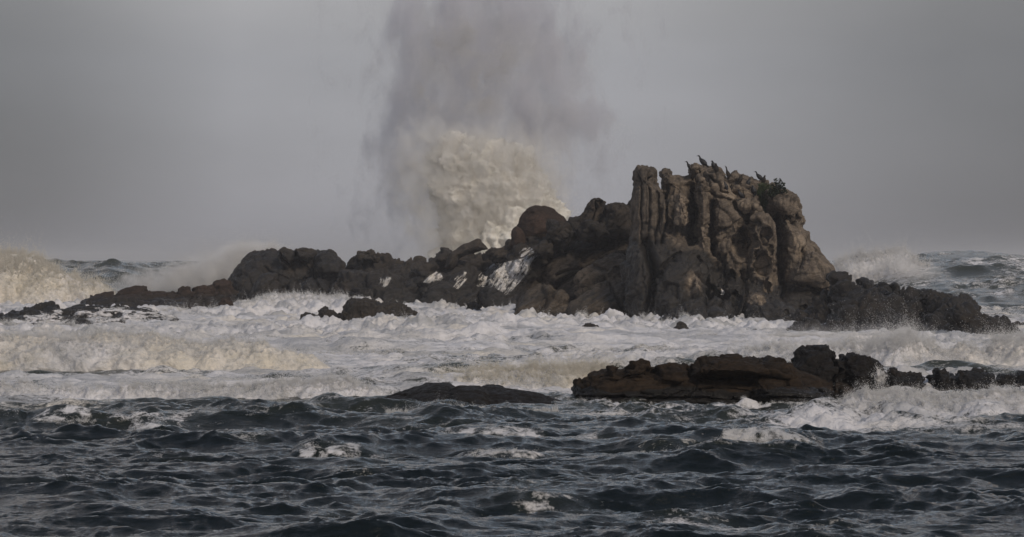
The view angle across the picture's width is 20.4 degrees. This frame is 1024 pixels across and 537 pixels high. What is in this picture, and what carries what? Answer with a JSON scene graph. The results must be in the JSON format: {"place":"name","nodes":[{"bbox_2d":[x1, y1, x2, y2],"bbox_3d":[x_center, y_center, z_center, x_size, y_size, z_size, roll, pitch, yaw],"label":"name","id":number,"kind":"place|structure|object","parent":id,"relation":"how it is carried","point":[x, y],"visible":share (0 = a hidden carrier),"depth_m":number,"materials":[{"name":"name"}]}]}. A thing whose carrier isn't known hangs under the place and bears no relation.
{"place":"outdoors","nodes":[
{"label":"outdoors","id":0,"kind":"place"},
{"bbox_2d":[400,2,540,138],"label":"flying drops","id":1,"kind":"object","parent":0,"point":[463,48],"visible":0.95,"depth_m":219.88,"materials":[{"name":"grey liquid"}]},
{"bbox_2d":[0,250,1023,536],"bbox_3d":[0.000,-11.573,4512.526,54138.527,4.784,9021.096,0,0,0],"label":"water","id":2,"kind":"structure","parent":0,"point":[216,466],"depth_m":49.47,"materials":[{"name":"grey liquid"}]},
{"bbox_2d":[0,214,118,303],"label":"breaking wave","id":3,"kind":"object","parent":2,"relation":"on","point":[26,277],"visible":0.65,"depth_m":211.28,"materials":[{"name":"liquid"}]},
{"bbox_2d":[42,413,95,423],"bbox_3d":[-8.781,2.993,56.566,1.143,0.374,0.829,0,0,0],"label":"whitecap spray","id":4,"kind":"object","parent":2,"relation":"on","point":[86,419],"visible":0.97,"depth_m":56.48,"materials":[{"name":"white liquid"}]},
{"bbox_2d":[0,307,140,326],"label":"splash","id":5,"kind":"object","parent":2,"relation":"on","point":[68,323],"visible":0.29,"depth_m":139.69,"materials":[{"name":"white liquid"}]},
{"bbox_2d":[0,301,178,324],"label":"wave washed shelf","id":6,"kind":"object","parent":2,"relation":"in","point":[43,307],"visible":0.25,"depth_m":151.84,"materials":[{"name":"black stone"}]},
{"bbox_2d":[7,308,67,325],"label":"cascade","id":7,"kind":"object","parent":6,"relation":"on","point":[45,318],"visible":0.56,"depth_m":146.40,"materials":[{"name":"white liquid"}]},
{"bbox_2d":[75,305,176,322],"bbox_3d":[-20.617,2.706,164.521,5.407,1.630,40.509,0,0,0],"label":"cascade","id":8,"kind":"object","parent":6,"relation":"on","point":[135,316],"visible":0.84,"depth_m":150.99,"materials":[{"name":"white liquid"}]},
{"bbox_2d":[80,278,239,308],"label":"rock ledge","id":9,"kind":"object","parent":2,"relation":"in","point":[214,293],"visible":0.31,"depth_m":186.35,"materials":[{"name":"stone"}]},
{"bbox_2d":[0,311,329,371],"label":"breaking wave","id":10,"kind":"object","parent":2,"relation":"on","point":[101,349],"visible":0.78,"depth_m":85.74,"materials":[{"name":"liquid"}]},
{"bbox_2d":[0,361,393,399],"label":"breaking wave","id":11,"kind":"object","parent":2,"relation":"on","point":[280,388],"visible":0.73,"depth_m":67.53,"materials":[{"name":"white liquid"}]},
{"bbox_2d":[158,296,252,311],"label":"splash","id":12,"kind":"object","parent":2,"relation":"on","point":[171,306],"visible":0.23,"depth_m":175.07,"materials":[{"name":"white liquid"}]},
{"bbox_2d":[86,215,330,293],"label":"flying drops","id":13,"kind":"object","parent":2,"relation":"on","point":[197,275],"visible":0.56,"depth_m":221.70,"materials":[{"name":"white liquid"}]},
{"bbox_2d":[155,317,261,325],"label":"tumbling foam","id":14,"kind":"object","parent":2,"relation":"on","point":[251,322],"visible":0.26,"depth_m":144.07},
{"bbox_2d":[218,297,233,305],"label":"rock","id":15,"kind":"object","parent":2,"relation":"in","point":[226,300],"visible":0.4,"depth_m":179.78,"materials":[{"name":"brown stone"}]},
{"bbox_2d":[228,247,363,300],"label":"rock hump","id":16,"kind":"object","parent":2,"relation":"in","point":[261,272],"visible":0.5,"depth_m":204.67,"materials":[{"name":"grey stone"}]},
{"bbox_2d":[230,277,366,307],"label":"breaking wave","id":17,"kind":"object","parent":2,"relation":"on","point":[273,299],"visible":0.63,"depth_m":185.75,"materials":[{"name":"white liquid"}]},
{"bbox_2d":[300,312,321,319],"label":"rock","id":18,"kind":"object","parent":2,"relation":"in","point":[305,314],"visible":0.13,"depth_m":147.13,"materials":[{"name":"black stone"}]},
{"bbox_2d":[250,319,383,329],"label":"tumbling foam","id":19,"kind":"object","parent":2,"relation":"on","point":[300,325],"visible":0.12,"depth_m":132.76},
{"bbox_2d":[318,306,340,317],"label":"rock","id":20,"kind":"object","parent":2,"relation":"in","point":[324,310],"visible":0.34,"depth_m":153.47,"materials":[{"name":"black stone"}]},
{"bbox_2d":[304,438,354,457],"bbox_3d":[-3.108,3.111,48.681,1.066,0.401,1.153,0,0,0],"label":"whitecap spray","id":21,"kind":"object","parent":2,"relation":"on","point":[334,451],"visible":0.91,"depth_m":48.51,"materials":[{"name":"white liquid"}]},
{"bbox_2d":[278,341,403,354],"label":"tumbling foam","id":22,"kind":"object","parent":2,"relation":"on","point":[340,353],"visible":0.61,"depth_m":99.69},
{"bbox_2d":[338,297,417,320],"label":"rock","id":23,"kind":"object","parent":2,"relation":"in","point":[358,308],"visible":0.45,"depth_m":152.09,"materials":[{"name":"black stone"}]},
{"bbox_2d":[345,246,521,307],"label":"rock outcrop","id":24,"kind":"object","parent":2,"relation":"in","point":[408,277],"visible":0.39,"depth_m":198.66,"materials":[{"name":"grey stone"}]},
{"bbox_2d":[380,276,390,286],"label":"cascade","id":25,"kind":"object","parent":24,"relation":"on","point":[386,282],"visible":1,"depth_m":197.90,"materials":[{"name":"white liquid"}]},
{"bbox_2d":[423,270,442,282],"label":"cascade","id":26,"kind":"object","parent":24,"relation":"on","point":[432,278],"visible":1,"depth_m":198.99,"materials":[{"name":"white liquid"}]},
{"bbox_2d":[428,247,451,269],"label":"leaning slab","id":27,"kind":"structure","parent":24,"relation":"on","point":[441,256],"depth_m":203.44,"materials":[{"name":"grey stone"}]},
{"bbox_2d":[453,272,466,288],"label":"cascade","id":28,"kind":"object","parent":24,"relation":"on","point":[463,281],"visible":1,"depth_m":198.42,"materials":[{"name":"white liquid"}]},
{"bbox_2d":[444,238,487,268],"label":"leaning slab","id":29,"kind":"structure","parent":24,"relation":"on","point":[471,247],"depth_m":201.26,"materials":[{"name":"grey stone"}]},
{"bbox_2d":[476,256,535,293],"bbox_3d":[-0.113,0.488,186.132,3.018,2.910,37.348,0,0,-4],"label":"cascade","id":30,"kind":"object","parent":24,"relation":"on","point":[500,272],"visible":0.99,"depth_m":196.65,"materials":[{"name":"white liquid"}]},
{"bbox_2d":[380,401,494,412],"bbox_3d":[-1.610,3.060,62.764,2.790,0.441,0.944,0,0,5],"label":"splash","id":31,"kind":"object","parent":2,"relation":"on","point":[401,410],"visible":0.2,"depth_m":62.96,"materials":[{"name":"white liquid"}]},
{"bbox_2d":[390,299,511,308],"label":"splash","id":32,"kind":"object","parent":2,"relation":"on","point":[456,304],"visible":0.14,"depth_m":193.10,"materials":[{"name":"white liquid"}]},
{"bbox_2d":[385,334,548,342],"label":"tumbling foam","id":33,"kind":"object","parent":2,"relation":"on","point":[449,340],"visible":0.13,"depth_m":110.25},
{"bbox_2d":[381,382,561,404],"bbox_3d":[-1.186,3.107,65.175,5.223,0.946,3.285,0,0,0],"label":"rock","id":34,"kind":"object","parent":2,"relation":"in","point":[488,394],"visible":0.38,"depth_m":64.72,"materials":[{"name":"grey stone"}]},
{"bbox_2d":[466,301,481,310],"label":"rock","id":35,"kind":"object","parent":2,"relation":"in","point":[473,305],"visible":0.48,"depth_m":175.98,"materials":[{"name":"black stone"}]},
{"bbox_2d":[319,0,671,259],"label":"flying drops","id":36,"kind":"object","parent":2,"relation":"in","point":[454,28],"visible":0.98,"depth_m":218.81,"materials":[{"name":"grey liquid"}]},
{"bbox_2d":[401,114,592,261],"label":"sea spray","id":37,"kind":"object","parent":2,"relation":"on","point":[508,218],"visible":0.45,"depth_m":218.44,"materials":[{"name":"liquid"}]},
{"bbox_2d":[363,77,587,254],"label":"flying drops","id":38,"kind":"object","parent":37,"relation":"on","point":[471,186],"visible":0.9,"depth_m":217.23,"materials":[{"name":"white liquid"}]},
{"bbox_2d":[379,335,622,389],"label":"breaking wave","id":39,"kind":"object","parent":2,"relation":"on","point":[532,375],"visible":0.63,"depth_m":73.10,"materials":[{"name":"liquid"}]},
{"bbox_2d":[471,447,537,457],"bbox_3d":[-0.095,3.073,46.940,1.246,0.288,0.853,0,0,-15],"label":"whitecap spray","id":40,"kind":"object","parent":2,"relation":"on","point":[497,449],"visible":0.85,"depth_m":46.85,"materials":[{"name":"white liquid"}]},
{"bbox_2d":[490,398,559,411],"bbox_3d":[0.359,3.034,62.707,1.641,0.436,0.793,0,0,-21],"label":"splash","id":41,"kind":"object","parent":2,"relation":"on","point":[554,409],"visible":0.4,"depth_m":62.78,"materials":[{"name":"white liquid"}]},
{"bbox_2d":[513,239,628,316],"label":"rock slope","id":42,"kind":"structure","parent":2,"relation":"in","point":[585,275],"depth_m":164.91,"materials":[{"name":"stone"}]},
{"bbox_2d":[517,205,566,237],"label":"boulder","id":43,"kind":"object","parent":42,"relation":"on","point":[533,220],"visible":0.46,"depth_m":170.93,"materials":[{"name":"stone"}]},
{"bbox_2d":[505,203,631,282],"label":"rock rubble","id":44,"kind":"object","parent":42,"relation":"on","point":[559,238],"visible":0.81,"depth_m":168.61,"materials":[{"name":"grey stone"}]},
{"bbox_2d":[504,239,511,249],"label":"boulder","id":45,"kind":"object","parent":44,"relation":"on","point":[507,246],"visible":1,"depth_m":170.26,"materials":[{"name":"grey stone"}]},
{"bbox_2d":[511,226,525,246],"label":"boulder","id":46,"kind":"object","parent":44,"relation":"on","point":[517,234],"visible":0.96,"depth_m":169.94,"materials":[{"name":"stone"}]},
{"bbox_2d":[519,247,533,257],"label":"cascade","id":47,"kind":"object","parent":44,"relation":"on","point":[525,253],"visible":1,"depth_m":168.89,"materials":[{"name":"white liquid"}]},
{"bbox_2d":[575,198,605,225],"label":"boulder","id":48,"kind":"object","parent":44,"relation":"on","point":[593,209],"visible":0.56,"depth_m":170.21,"materials":[{"name":"grey stone"}]},
{"bbox_2d":[600,200,631,238],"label":"boulder","id":49,"kind":"object","parent":44,"relation":"on","point":[616,221],"visible":0.78,"depth_m":168.91,"materials":[{"name":"grey stone"}]},
{"bbox_2d":[583,323,598,326],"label":"rock","id":50,"kind":"object","parent":2,"relation":"in","point":[588,325],"visible":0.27,"depth_m":137.73,"materials":[{"name":"grey stone"}]},
{"bbox_2d":[542,307,653,319],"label":"splash","id":51,"kind":"object","parent":2,"relation":"on","point":[642,317],"visible":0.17,"depth_m":158.89,"materials":[{"name":"white liquid"}]},
{"bbox_2d":[556,328,717,335],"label":"tumbling foam","id":52,"kind":"object","parent":2,"relation":"on","point":[701,332],"visible":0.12,"depth_m":124.00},
{"bbox_2d":[601,337,714,350],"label":"tumbling foam","id":53,"kind":"object","parent":2,"relation":"on","point":[636,346],"visible":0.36,"depth_m":103.42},
{"bbox_2d":[674,321,688,329],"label":"rock","id":54,"kind":"object","parent":2,"relation":"in","point":[680,325],"visible":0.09,"depth_m":133.26,"materials":[{"name":"grey stone"}]},
{"bbox_2d":[576,396,791,404],"bbox_3d":[3.919,3.205,64.900,4.995,0.688,1.050,0,0,0],"label":"splash","id":55,"kind":"object","parent":2,"relation":"on","point":[731,403],"visible":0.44,"depth_m":64.81,"materials":[{"name":"white liquid"}]},
{"bbox_2d":[571,353,834,403],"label":"slab rock","id":56,"kind":"object","parent":2,"relation":"in","point":[729,378],"visible":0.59,"depth_m":65.73,"materials":[{"name":"brown stone"}]},
{"bbox_2d":[640,307,766,323],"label":"splash","id":57,"kind":"object","parent":2,"relation":"on","point":[755,319],"visible":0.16,"depth_m":147.69,"materials":[{"name":"white liquid"}]},
{"bbox_2d":[620,163,834,320],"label":"sea stack","id":58,"kind":"object","parent":2,"relation":"in","point":[700,238],"visible":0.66,"depth_m":160.22,"materials":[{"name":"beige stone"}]},
{"bbox_2d":[698,155,708,166],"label":"cormorant","id":59,"kind":"object","parent":58,"relation":"on","point":[703,162],"visible":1,"depth_m":164.57,"materials":[{"name":"black"}]},
{"bbox_2d":[714,163,718,172],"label":"cormorant","id":60,"kind":"object","parent":58,"relation":"on","point":[716,168],"visible":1,"depth_m":161.30,"materials":[{"name":"black"}]},
{"bbox_2d":[725,166,730,179],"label":"cormorant","id":61,"kind":"object","parent":58,"relation":"on","point":[728,174],"visible":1,"depth_m":163.46,"materials":[{"name":"black"}]},
{"bbox_2d":[737,189,743,199],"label":"cormorant","id":62,"kind":"object","parent":58,"relation":"on","point":[740,194],"visible":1,"depth_m":160.66,"materials":[{"name":"black"}]},
{"bbox_2d":[738,174,743,183],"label":"cormorant","id":63,"kind":"object","parent":58,"relation":"on","point":[740,178],"visible":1,"depth_m":162.50,"materials":[{"name":"black"}]},
{"bbox_2d":[751,185,756,196],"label":"cormorant","id":64,"kind":"object","parent":58,"relation":"on","point":[753,190],"visible":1,"depth_m":162.46,"materials":[{"name":"black"}]},
{"bbox_2d":[755,171,762,181],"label":"cormorant","id":65,"kind":"object","parent":58,"relation":"on","point":[759,177],"visible":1,"depth_m":164.75,"materials":[{"name":"black"}]},
{"bbox_2d":[756,183,769,212],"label":"bush","id":66,"kind":"object","parent":58,"relation":"on","point":[763,201],"visible":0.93,"depth_m":163.04,"materials":[{"name":"green plant"}]},
{"bbox_2d":[766,178,787,197],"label":"shrub","id":67,"kind":"object","parent":58,"relation":"on","point":[777,189],"visible":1,"depth_m":162.00,"materials":[{"name":"green plant"}]},
{"bbox_2d":[722,426,789,442],"bbox_3d":[4.317,3.023,50.044,1.372,0.538,0.903,0,0,0],"label":"whitecap spray","id":68,"kind":"object","parent":2,"relation":"on","point":[750,437],"visible":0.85,"depth_m":50.03,"materials":[{"name":"white liquid"}]},
{"bbox_2d":[788,383,847,408],"bbox_3d":[7.109,2.821,63.457,2.223,1.168,1.402,0,0,-17],"label":"splash","id":69,"kind":"object","parent":2,"relation":"on","point":[805,399],"visible":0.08,"depth_m":63.42,"materials":[{"name":"white liquid"}]},
{"bbox_2d":[791,344,890,391],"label":"boulder","id":70,"kind":"object","parent":2,"relation":"in","point":[824,363],"visible":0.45,"depth_m":69.87,"materials":[{"name":"black stone"}]},
{"bbox_2d":[869,365,889,387],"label":"cascade","id":71,"kind":"object","parent":70,"relation":"on","point":[878,378],"visible":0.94,"depth_m":69.73,"materials":[{"name":"white liquid"}]},
{"bbox_2d":[833,382,854,398],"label":"rock","id":72,"kind":"object","parent":2,"relation":"in","point":[840,386],"visible":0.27,"depth_m":66.39,"materials":[{"name":"black stone"}]},
{"bbox_2d":[755,303,938,336],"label":"splash","id":73,"kind":"object","parent":2,"relation":"on","point":[794,335],"visible":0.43,"depth_m":122.38,"materials":[{"name":"white liquid"}]},
{"bbox_2d":[719,287,1023,366],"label":"breaking wave","id":74,"kind":"object","parent":2,"relation":"on","point":[909,348],"visible":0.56,"depth_m":91.14,"materials":[{"name":"white liquid"}]},
{"bbox_2d":[830,231,940,284],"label":"breaking wave","id":75,"kind":"object","parent":2,"relation":"on","point":[876,265],"visible":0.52,"depth_m":205.99,"materials":[{"name":"white liquid"}]},
{"bbox_2d":[864,285,921,334],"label":"splash","id":76,"kind":"object","parent":2,"relation":"on","point":[903,318],"visible":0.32,"depth_m":119.24,"materials":[{"name":"white liquid"}]},
{"bbox_2d":[786,270,1022,334],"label":"rock ledge","id":77,"kind":"object","parent":2,"relation":"in","point":[930,306],"visible":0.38,"depth_m":136.64,"materials":[{"name":"black stone"}]},
{"bbox_2d":[887,367,925,390],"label":"rock","id":78,"kind":"object","parent":2,"relation":"in","point":[895,376],"visible":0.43,"depth_m":71.58,"materials":[{"name":"black stone"}]},
{"bbox_2d":[828,370,1023,417],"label":"breaking wave","id":79,"kind":"object","parent":2,"relation":"on","point":[933,402],"visible":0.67,"depth_m":61.29,"materials":[{"name":"white liquid"}]},
{"bbox_2d":[925,367,996,390],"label":"rock","id":80,"kind":"object","parent":2,"relation":"in","point":[973,376],"visible":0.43,"depth_m":72.09,"materials":[{"name":"black stone"}]},
{"bbox_2d":[964,319,1023,337],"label":"splash","id":81,"kind":"object","parent":2,"relation":"on","point":[1002,331],"visible":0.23,"depth_m":120.97,"materials":[{"name":"white liquid"}]},
{"bbox_2d":[995,370,1023,387],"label":"rock","id":82,"kind":"object","parent":2,"relation":"in","point":[1006,379],"visible":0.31,"depth_m":72.55,"materials":[{"name":"black stone"}]},
{"bbox_2d":[1012,321,1023,325],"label":"rock","id":83,"kind":"object","parent":2,"relation":"in","point":[1017,323],"visible":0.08,"depth_m":141.47,"materials":[{"name":"grey stone"}]},
{"bbox_2d":[0,0,1023,260],"label":"sky","id":84,"kind":"structure","parent":0,"point":[125,125],"materials":[{"name":"grey"}]}
]}

